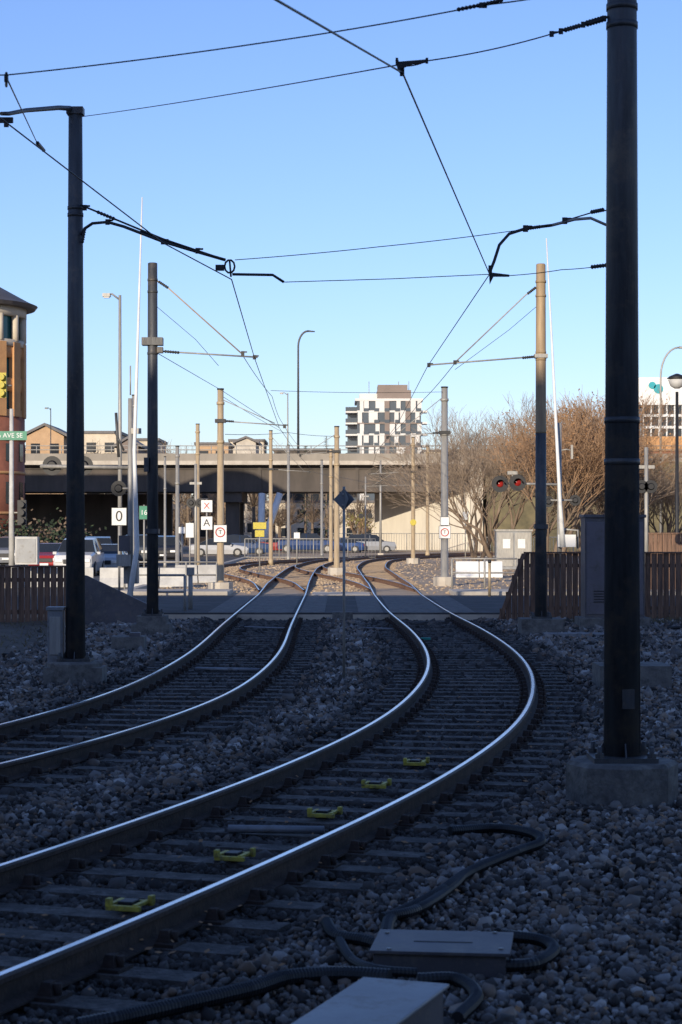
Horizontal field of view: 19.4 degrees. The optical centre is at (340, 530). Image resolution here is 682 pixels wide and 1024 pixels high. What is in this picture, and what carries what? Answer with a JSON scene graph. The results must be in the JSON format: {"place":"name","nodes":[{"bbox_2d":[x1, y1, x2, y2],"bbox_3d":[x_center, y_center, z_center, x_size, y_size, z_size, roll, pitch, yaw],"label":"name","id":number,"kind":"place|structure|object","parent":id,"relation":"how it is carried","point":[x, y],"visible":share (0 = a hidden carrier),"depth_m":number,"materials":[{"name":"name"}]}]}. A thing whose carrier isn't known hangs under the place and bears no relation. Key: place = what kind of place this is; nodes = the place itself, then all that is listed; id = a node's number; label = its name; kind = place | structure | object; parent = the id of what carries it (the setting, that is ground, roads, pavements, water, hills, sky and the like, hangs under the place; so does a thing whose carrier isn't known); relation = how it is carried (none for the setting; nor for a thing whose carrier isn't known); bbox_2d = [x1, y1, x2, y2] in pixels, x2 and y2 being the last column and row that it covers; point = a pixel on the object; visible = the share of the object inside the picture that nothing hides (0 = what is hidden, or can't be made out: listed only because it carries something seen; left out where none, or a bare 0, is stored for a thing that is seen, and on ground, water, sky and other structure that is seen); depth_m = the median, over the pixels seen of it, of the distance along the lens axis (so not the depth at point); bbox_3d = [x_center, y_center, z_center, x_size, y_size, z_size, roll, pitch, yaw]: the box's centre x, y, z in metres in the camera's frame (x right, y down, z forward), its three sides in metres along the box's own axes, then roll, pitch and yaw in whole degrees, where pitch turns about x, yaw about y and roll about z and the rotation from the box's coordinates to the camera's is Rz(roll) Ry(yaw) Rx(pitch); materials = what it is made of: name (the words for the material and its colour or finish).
{"place":"outdoors","nodes":[
{"label":"outdoors","id":0,"kind":"place"},
{"bbox_2d":[4,72,45,151],"bbox_3d":[-3.097,-4.004,19.740,0.088,1.930,12.621,0,0,-7],"label":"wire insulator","id":1,"kind":"object","parent":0,"point":[6,78],"visible":0.81,"depth_m":13.85,"materials":[{"name":"ceramic"}]},
{"bbox_2d":[0,0,525,75],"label":"span wire","id":2,"kind":"object","parent":1,"relation":"attached to","point":[247,44],"visible":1,"depth_m":13.03,"materials":[{"name":"metal"}]},
{"bbox_2d":[11,557,240,594],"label":"side road","id":3,"kind":"structure","parent":0,"point":[160,565],"depth_m":121.52,"materials":[{"name":"asphalt"}]},
{"bbox_2d":[27,543,60,567],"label":"parked car","id":4,"kind":"object","parent":3,"relation":"on","point":[46,554],"visible":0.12,"depth_m":102.59,"materials":[{"name":"paint"}]},
{"bbox_2d":[53,538,104,575],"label":"parked car","id":5,"kind":"object","parent":3,"relation":"on","point":[94,556],"visible":0.59,"depth_m":90.90,"materials":[{"name":"paint"}]},
{"bbox_2d":[102,293,121,567],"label":"street lamp","id":6,"kind":"object","parent":3,"relation":"on","point":[106,295],"visible":0.68,"depth_m":83.94,"materials":[{"name":"metal"}]},
{"bbox_2d":[101,544,127,567],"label":"parked car","id":7,"kind":"object","parent":3,"relation":"on","point":[110,552],"visible":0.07,"depth_m":95.87,"materials":[{"name":"paint"}]},
{"bbox_2d":[100,568,187,587],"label":"jersey barrier","id":8,"kind":"object","parent":3,"relation":"on","point":[109,576],"visible":0.5,"depth_m":72.87,"materials":[{"name":"concrete"}]},
{"bbox_2d":[158,536,180,560],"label":"parked car","id":9,"kind":"object","parent":3,"relation":"on","point":[170,547],"visible":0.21,"depth_m":130.03,"materials":[{"name":"paint"}]},
{"bbox_2d":[175,446,179,564],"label":"utility pole","id":10,"kind":"object","parent":3,"relation":"on","point":[177,536],"visible":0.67,"depth_m":94.92,"materials":[{"name":"metal"}]},
{"bbox_2d":[195,424,200,565],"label":"utility pole","id":11,"kind":"object","parent":3,"relation":"on","point":[197,432],"visible":0.8,"depth_m":117.89,"materials":[{"name":"beige paint"}]},
{"bbox_2d":[124,589,232,594],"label":"sidewalk","id":12,"kind":"structure","parent":0,"point":[197,591],"depth_m":63.21,"materials":[{"name":"concrete"}]},
{"bbox_2d":[233,436,261,537],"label":"brick house","id":13,"kind":"structure","parent":0,"point":[245,440],"depth_m":300.00,"materials":[{"name":"brick"}]},
{"bbox_2d":[0,0,681,499],"label":"sky","id":14,"kind":"structure","parent":0,"point":[518,132],"materials":[{"name":"blue"}]},
{"bbox_2d":[11,543,675,620],"bbox_3d":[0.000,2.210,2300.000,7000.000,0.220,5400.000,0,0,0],"label":"ground","id":15,"kind":"structure","parent":0,"point":[437,572],"depth_m":73.08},
{"bbox_2d":[0,287,37,534],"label":"round brick building","id":16,"kind":"structure","parent":15,"relation":"on","point":[15,310],"depth_m":147.95,"materials":[{"name":"brown brick"}]},
{"bbox_2d":[0,373,38,587],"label":"traffic signal","id":17,"kind":"object","parent":15,"relation":"on","point":[26,550],"visible":0.98,"depth_m":71.88,"materials":[{"name":"metal"}]},
{"bbox_2d":[26,423,66,453],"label":"brick house","id":18,"kind":"structure","parent":15,"relation":"on","point":[39,435],"depth_m":245.00,"materials":[{"name":"brick"}]},
{"bbox_2d":[0,497,106,542],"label":"hedge","id":19,"kind":"object","parent":15,"relation":"on","point":[48,536],"visible":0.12,"depth_m":147.94,"materials":[{"name":"green plant"}]},
{"bbox_2d":[40,197,142,596],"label":"railway crossing gate","id":20,"kind":"structure","parent":15,"relation":"on","point":[53,465],"depth_m":50.94,"materials":[{"name":"metal"}]},
{"bbox_2d":[84,431,127,453],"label":"building","id":21,"kind":"structure","parent":15,"relation":"on","point":[106,437],"depth_m":290.00,"materials":[{"name":"beige stone"}]},
{"bbox_2d":[111,506,126,590],"bbox_3d":[-6.681,0.701,59.979,0.463,2.839,0.112,0,0,0],"label":"traffic sign","id":22,"kind":"object","parent":15,"relation":"on","point":[118,516],"visible":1,"depth_m":59.93,"materials":[{"name":"metal"}]},
{"bbox_2d":[0,559,370,798],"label":"railway ties","id":23,"kind":"object","parent":15,"relation":"on","point":[118,750],"visible":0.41,"depth_m":25.64,"materials":[{"name":"concrete"}]},
{"bbox_2d":[0,551,578,738],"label":"rail","id":24,"kind":"object","parent":23,"relation":"on","point":[11,729],"visible":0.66,"depth_m":25.81,"materials":[{"name":"metal"}]},
{"bbox_2d":[186,464,203,564],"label":"crossing signal","id":25,"kind":"object","parent":15,"relation":"on","point":[195,502],"visible":0.82,"depth_m":81.94,"materials":[{"name":"metal"}]},
{"bbox_2d":[175,565,215,582],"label":"jersey barrier","id":26,"kind":"object","parent":15,"relation":"on","point":[206,569],"visible":0.5,"depth_m":78.88,"materials":[{"name":"concrete"}]},
{"bbox_2d":[201,499,212,564],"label":"traffic sign","id":27,"kind":"object","parent":15,"relation":"on","point":[206,520],"visible":0.97,"depth_m":79.93,"materials":[{"name":"metal"}]},
{"bbox_2d":[194,442,234,542],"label":"building","id":28,"kind":"structure","parent":15,"relation":"on","point":[203,532],"depth_m":320.00,"materials":[{"name":"beige brick"}]},
{"bbox_2d":[191,539,247,556],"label":"parked car","id":29,"kind":"object","parent":15,"relation":"on","point":[234,550],"visible":0.6,"depth_m":157.18,"materials":[{"name":"paint"}]},
{"bbox_2d":[227,534,268,554],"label":"parked car","id":30,"kind":"object","parent":15,"relation":"on","point":[234,539],"visible":0.45,"depth_m":164.13,"materials":[{"name":"paint"}]},
{"bbox_2d":[208,388,287,588],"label":"catenary pole","id":31,"kind":"object","parent":15,"relation":"on","point":[220,533],"visible":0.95,"depth_m":66.90,"materials":[{"name":"metal"}]},
{"bbox_2d":[84,438,438,545],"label":"distant trees","id":32,"kind":"object","parent":15,"relation":"on","point":[186,516],"visible":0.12,"depth_m":263.46,"materials":[{"name":"brown plant"}]},
{"bbox_2d":[173,500,374,542],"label":"trees","id":33,"kind":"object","parent":15,"relation":"on","point":[295,527],"depth_m":330.00,"materials":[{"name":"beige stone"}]},
{"bbox_2d":[286,445,289,559],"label":"utility pole","id":34,"kind":"object","parent":15,"relation":"on","point":[288,505],"visible":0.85,"depth_m":134.93,"materials":[{"name":"metal"}]},
{"bbox_2d":[0,557,579,1023],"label":"railway ties","id":35,"kind":"object","parent":15,"relation":"on","point":[58,999],"visible":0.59,"depth_m":15.07,"materials":[{"name":"concrete"}]},
{"bbox_2d":[105,894,154,911],"bbox_3d":[-1.219,2.158,11.527,0.210,0.085,0.250,0,0,17],"label":"track transponder bracket","id":36,"kind":"object","parent":35,"relation":"on","point":[129,904],"visible":1,"depth_m":11.47,"materials":[{"name":"yellow plastic"}]},
{"bbox_2d":[214,847,255,861],"bbox_3d":[-0.707,2.158,13.259,0.210,0.085,0.250,0,0,17],"label":"track transponder bracket","id":37,"kind":"object","parent":35,"relation":"on","point":[234,856],"visible":1,"depth_m":13.20,"materials":[{"name":"yellow plastic"}]},
{"bbox_2d":[0,553,494,894],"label":"rail","id":38,"kind":"object","parent":35,"relation":"on","point":[51,861],"visible":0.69,"depth_m":15.29,"materials":[{"name":"metal"}]},
{"bbox_2d":[228,825,324,833],"bbox_3d":[-0.470,2.170,14.446,0.701,0.060,0.060,0,0,5],"label":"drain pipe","id":39,"kind":"object","parent":35,"relation":"on","point":[284,829],"visible":0.96,"depth_m":14.43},
{"bbox_2d":[0,553,653,1014],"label":"rail","id":40,"kind":"object","parent":35,"relation":"on","point":[72,963],"visible":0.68,"depth_m":11.85,"materials":[{"name":"metal"}]},
{"bbox_2d":[268,430,311,564],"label":"catenary pole","id":41,"kind":"object","parent":15,"relation":"on","point":[270,559],"visible":0.97,"depth_m":119.91,"materials":[{"name":"metal"}]},
{"bbox_2d":[224,558,377,587],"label":"railway ties","id":42,"kind":"object","parent":15,"relation":"on","point":[238,574],"visible":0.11,"depth_m":90.46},
{"bbox_2d":[224,556,363,591],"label":"rail","id":43,"kind":"object","parent":42,"relation":"on","point":[247,581],"visible":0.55,"depth_m":114.33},
{"bbox_2d":[239,556,382,592],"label":"rail","id":44,"kind":"object","parent":42,"relation":"on","point":[296,586],"visible":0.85,"depth_m":95.00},
{"bbox_2d":[277,533,333,552],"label":"parked car","id":45,"kind":"object","parent":15,"relation":"on","point":[301,545],"visible":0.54,"depth_m":182.10,"materials":[{"name":"paint"}]},
{"bbox_2d":[273,448,340,499],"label":"building","id":46,"kind":"structure","parent":15,"relation":"on","point":[297,496],"depth_m":359.92,"materials":[{"name":"concrete"}]},
{"bbox_2d":[244,538,375,558],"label":"metal fence","id":47,"kind":"object","parent":15,"relation":"on","point":[279,557],"visible":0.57,"depth_m":144.98,"materials":[{"name":"metal"}]},
{"bbox_2d":[299,426,345,574],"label":"catenary pole","id":48,"kind":"object","parent":15,"relation":"on","point":[336,569],"visible":0.94,"depth_m":92.89,"materials":[{"name":"metal"}]},
{"bbox_2d":[328,448,332,562],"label":"utility pole","id":49,"kind":"object","parent":15,"relation":"on","point":[330,558],"visible":0.91,"depth_m":127.91,"materials":[{"name":"metal"}]},
{"bbox_2d":[0,616,681,1023],"bbox_3d":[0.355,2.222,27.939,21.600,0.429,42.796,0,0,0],"label":"ballast stones","id":50,"kind":"object","parent":15,"relation":"on","point":[600,968],"visible":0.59,"depth_m":14.66,"materials":[{"name":"gravel"}]},
{"bbox_2d":[0,565,65,621],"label":"wood fence","id":51,"kind":"object","parent":50,"relation":"on","point":[43,580],"visible":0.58,"depth_m":46.94,"materials":[{"name":"wood"}]},
{"bbox_2d":[0,617,88,654],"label":"soil verge","id":52,"kind":"structure","parent":50,"relation":"on","point":[21,640],"depth_m":41.38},
{"bbox_2d":[85,575,146,623],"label":"concrete wall","id":53,"kind":"structure","parent":52,"relation":"on","point":[105,603],"depth_m":47.00,"materials":[{"name":"concrete"}]},
{"bbox_2d":[46,606,65,666],"bbox_3d":[-4.118,1.577,28.800,0.260,0.945,0.280,0,0,0],"label":"electrical cabinet","id":54,"kind":"object","parent":50,"relation":"on","point":[55,631],"visible":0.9,"depth_m":28.67,"materials":[{"name":"metal"}]},
{"bbox_2d":[111,632,146,649],"bbox_3d":[-3.912,2.065,36.757,0.600,0.370,0.500,0,0,0],"label":"handhole box","id":55,"kind":"object","parent":50,"relation":"on","point":[131,640],"visible":0.81,"depth_m":36.51,"materials":[{"name":"concrete"}]},
{"bbox_2d":[0,105,283,684],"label":"catenary pole","id":56,"kind":"object","parent":50,"relation":"on","point":[77,663],"visible":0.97,"depth_m":28.69,"materials":[{"name":"metal"}]},
{"bbox_2d":[131,262,258,635],"bbox_3d":[-3.064,-1.685,42.095,2.660,7.910,0.810,0,0,0],"label":"catenary pole","id":57,"kind":"object","parent":50,"relation":"on","point":[152,618],"visible":1,"depth_m":41.90,"materials":[{"name":"metal"}]},
{"bbox_2d":[0,117,565,491],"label":"contact wire","id":58,"kind":"object","parent":57,"relation":"hanging from","point":[161,242],"visible":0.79,"depth_m":25.60,"materials":[{"name":"metal"}]},
{"bbox_2d":[76,966,392,1023],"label":"cable hose","id":59,"kind":"object","parent":50,"relation":"on","point":[196,1001],"visible":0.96,"depth_m":9.20,"materials":[{"name":"plastic"}]},
{"bbox_2d":[0,696,678,1023],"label":"fallen leaves","id":60,"kind":"object","parent":50,"relation":"on","point":[518,1008],"visible":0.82,"depth_m":13.80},
{"bbox_2d":[321,917,375,947],"bbox_3d":[0.029,2.156,10.615,0.154,0.075,0.676,0,0,-28],"label":"cable hose","id":61,"kind":"object","parent":50,"relation":"on","point":[331,931],"visible":0.84,"depth_m":10.52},
{"bbox_2d":[292,977,448,1023],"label":"cable junction box","id":62,"kind":"object","parent":50,"relation":"on","point":[366,1000],"visible":1,"depth_m":7.96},
{"bbox_2d":[335,936,416,977],"bbox_3d":[0.097,2.159,10.086,0.220,0.070,0.880,0,0,-25],"label":"cable hose","id":63,"kind":"object","parent":50,"relation":"on","point":[350,957],"visible":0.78,"depth_m":9.83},
{"bbox_2d":[378,873,466,921],"bbox_3d":[0.555,2.152,11.754,0.172,0.072,1.577,0,0,20],"label":"cable hose","id":64,"kind":"object","parent":50,"relation":"on","point":[425,904],"visible":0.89,"depth_m":11.34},
{"bbox_2d":[369,929,513,977],"bbox_3d":[0.520,2.153,10.150,0.700,0.134,0.540,0,0,7],"label":"track junction box","id":65,"kind":"object","parent":50,"relation":"on","point":[486,954],"visible":0.98,"depth_m":9.94,"materials":[{"name":"metal"}]},
{"bbox_2d":[417,971,483,1023],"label":"cable hose","id":66,"kind":"object","parent":50,"relation":"on","point":[466,1009],"visible":0.96,"depth_m":9.32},
{"bbox_2d":[380,823,545,928],"bbox_3d":[0.840,2.155,12.493,0.722,0.087,3.960,0,0,9],"label":"cable hose","id":67,"kind":"object","parent":50,"relation":"on","point":[389,920],"visible":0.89,"depth_m":13.29,"materials":[{"name":"plastic"}]},
{"bbox_2d":[427,263,563,635],"bbox_3d":[3.263,-1.695,42.300,2.864,7.930,0.900,0,0,0],"label":"catenary pole","id":68,"kind":"object","parent":50,"relation":"on","point":[540,619],"visible":0.99,"depth_m":42.20,"materials":[{"name":"metal"}]},
{"bbox_2d":[274,0,530,489],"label":"contact wire","id":69,"kind":"object","parent":68,"relation":"hanging from","point":[325,28],"visible":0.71,"depth_m":16.84,"materials":[{"name":"metal"}]},
{"bbox_2d":[502,929,559,971],"bbox_3d":[0.935,2.158,10.204,0.353,0.080,0.728,0,0,16],"label":"cable hose","id":70,"kind":"object","parent":50,"relation":"on","point":[551,952],"visible":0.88,"depth_m":10.10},
{"bbox_2d":[491,208,671,688],"bbox_3d":[3.325,-1.705,28.185,2.738,7.950,1.033,0,0,-8],"label":"catenary pole","id":71,"kind":"object","parent":50,"relation":"on","point":[652,674],"visible":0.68,"depth_m":27.85,"materials":[{"name":"metal"}]},
{"bbox_2d":[498,552,681,619],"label":"wood fence","id":72,"kind":"object","parent":50,"relation":"on","point":[656,585],"visible":0.46,"depth_m":49.05,"materials":[{"name":"wood"}]},
{"bbox_2d":[575,515,650,627],"bbox_3d":[6.200,0.953,45.500,1.600,2.615,1.100,0,0,0],"label":"signal cabinet","id":73,"kind":"object","parent":50,"relation":"on","point":[592,567],"visible":0.55,"depth_m":45.08,"materials":[{"name":"metal"}]},
{"bbox_2d":[549,0,677,810],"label":"catenary pole","id":74,"kind":"object","parent":50,"relation":"on","point":[624,766],"visible":1,"depth_m":16.18,"materials":[{"name":"metal"}]},
{"bbox_2d":[80,34,549,116],"bbox_3d":[-1.000,-4.767,22.209,1.394,2.352,13.846,0,0,-18],"label":"span wire","id":75,"kind":"object","parent":74,"relation":"attached to","point":[333,76],"visible":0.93,"depth_m":16.86,"materials":[{"name":"metal"}]},
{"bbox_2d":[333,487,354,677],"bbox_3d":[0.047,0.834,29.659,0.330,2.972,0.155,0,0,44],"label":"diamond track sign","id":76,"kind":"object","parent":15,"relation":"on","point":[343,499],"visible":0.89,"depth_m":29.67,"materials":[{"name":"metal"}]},
{"bbox_2d":[289,570,400,588],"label":"railway ties","id":77,"kind":"object","parent":15,"relation":"on","point":[379,586],"visible":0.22,"depth_m":78.13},
{"bbox_2d":[322,564,413,591],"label":"rail","id":78,"kind":"object","parent":77,"relation":"on","point":[393,583],"visible":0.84,"depth_m":79.37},
{"bbox_2d":[25,445,681,550],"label":"road bridge","id":79,"kind":"structure","parent":15,"relation":"on","point":[245,475],"depth_m":200.50,"materials":[{"name":"concrete"}]},
{"bbox_2d":[255,436,458,539],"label":"conifer trees","id":80,"kind":"object","parent":15,"relation":"on","point":[305,520],"visible":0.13,"depth_m":245.01,"materials":[{"name":"green plant"}]},
{"bbox_2d":[342,512,375,551],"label":"autumn tree","id":81,"kind":"object","parent":15,"relation":"on","point":[360,523],"visible":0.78,"depth_m":191.72,"materials":[{"name":"brown plant"}]},
{"bbox_2d":[158,558,578,593],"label":"track rubble","id":82,"kind":"object","parent":15,"relation":"on","point":[324,580],"visible":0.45,"depth_m":83.44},
{"bbox_2d":[348,534,395,552],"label":"parked car","id":83,"kind":"object","parent":15,"relation":"on","point":[387,546],"visible":0.73,"depth_m":186.12,"materials":[{"name":"paint"}]},
{"bbox_2d":[345,381,426,499],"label":"apartment building","id":84,"kind":"structure","parent":15,"relation":"on","point":[372,419],"depth_m":500.00,"materials":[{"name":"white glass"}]},
{"bbox_2d":[368,437,419,563],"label":"catenary pole","id":85,"kind":"object","parent":15,"relation":"on","point":[412,560],"visible":0.7,"depth_m":124.89,"materials":[{"name":"metal"}]},
{"bbox_2d":[333,533,472,551],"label":"metal fence","id":86,"kind":"object","parent":15,"relation":"on","point":[434,550],"visible":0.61,"depth_m":196.99,"materials":[{"name":"metal"}]},
{"bbox_2d":[386,386,455,585],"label":"catenary pole","id":87,"kind":"object","parent":15,"relation":"on","point":[444,579],"visible":1,"depth_m":74.88,"materials":[{"name":"metal"}]},
{"bbox_2d":[375,403,552,560],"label":"autumn tree","id":88,"kind":"object","parent":15,"relation":"on","point":[473,553],"visible":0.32,"depth_m":126.31,"materials":[{"name":"brown plant"}]},
{"bbox_2d":[455,561,502,577],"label":"jersey barrier","id":89,"kind":"object","parent":15,"relation":"on","point":[472,566],"visible":0.88,"depth_m":87.88,"materials":[{"name":"white paint"}]},
{"bbox_2d":[358,391,604,560],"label":"autumn tree","id":90,"kind":"object","parent":15,"relation":"on","point":[505,494],"visible":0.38,"depth_m":111.72,"materials":[{"name":"brown plant"}]},
{"bbox_2d":[451,558,517,588],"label":"pipe railing","id":91,"kind":"object","parent":15,"relation":"on","point":[484,572],"visible":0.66,"depth_m":69.97,"materials":[{"name":"metal"}]},
{"bbox_2d":[494,529,532,568],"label":"utility cabinet","id":92,"kind":"object","parent":15,"relation":"on","point":[513,543],"visible":0.9,"depth_m":106.36,"materials":[{"name":"metal"}]},
{"bbox_2d":[492,238,580,602],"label":"railway crossing gate","id":93,"kind":"structure","parent":15,"relation":"on","point":[516,482],"depth_m":56.88,"materials":[{"name":"metal"}]},
{"bbox_2d":[466,385,681,551],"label":"autumn tree","id":94,"kind":"object","parent":15,"relation":"on","point":[643,408],"visible":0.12,"depth_m":117.23,"materials":[{"name":"brown plant"}]},
{"bbox_2d":[473,388,681,553],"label":"autumn tree","id":95,"kind":"object","parent":15,"relation":"on","point":[582,442],"visible":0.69,"depth_m":102.85,"materials":[{"name":"brown plant"}]},
{"bbox_2d":[483,461,681,551],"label":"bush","id":96,"kind":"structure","parent":15,"relation":"on","point":[526,520],"depth_m":194.16,"materials":[{"name":"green plant"}]},
{"bbox_2d":[525,421,681,516],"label":"autumn tree","id":97,"kind":"object","parent":15,"relation":"on","point":[598,504],"visible":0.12,"depth_m":107.35,"materials":[{"name":"brown plant"}]},
{"bbox_2d":[595,455,681,553],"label":"autumn tree","id":98,"kind":"object","parent":15,"relation":"on","point":[670,499],"visible":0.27,"depth_m":119.09,"materials":[{"name":"brown plant"}]},
{"bbox_2d":[639,447,657,551],"bbox_3d":[9.184,-0.190,59.960,0.675,4.619,0.280,0,0,0],"label":"crossing signal","id":99,"kind":"object","parent":15,"relation":"on","point":[646,486],"visible":0.84,"depth_m":59.95,"materials":[{"name":"metal"}]},
{"bbox_2d":[639,377,681,453],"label":"office building","id":100,"kind":"structure","parent":15,"relation":"on","point":[645,382],"depth_m":230.00,"materials":[{"name":"white paint"}]},
{"bbox_2d":[667,374,681,532],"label":"street lamp","id":101,"kind":"object","parent":15,"relation":"on","point":[675,381],"visible":0.86,"depth_m":79.94,"materials":[{"name":"black metal"}]},
{"bbox_2d":[11,595,675,613],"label":"road","id":102,"kind":"structure","parent":0,"point":[477,604],"depth_m":56.03,"materials":[{"name":"asphalt"}]},
{"bbox_2d":[0,551,680,780],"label":"rail","id":103,"kind":"object","parent":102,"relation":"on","point":[18,768],"visible":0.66,"depth_m":21.05,"materials":[{"name":"metal"}]},
{"bbox_2d":[208,595,475,612],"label":"crossing panels","id":104,"kind":"object","parent":102,"relation":"on","point":[317,603],"visible":1,"depth_m":55.06,"materials":[{"name":"concrete"}]},
{"bbox_2d":[449,589,675,594],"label":"sidewalk","id":105,"kind":"structure","parent":0,"point":[475,591],"depth_m":63.21,"materials":[{"name":"concrete"}]},
{"bbox_2d":[648,533,681,588],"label":"wood fence","id":106,"kind":"object","parent":105,"relation":"on","point":[666,542],"visible":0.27,"depth_m":65.98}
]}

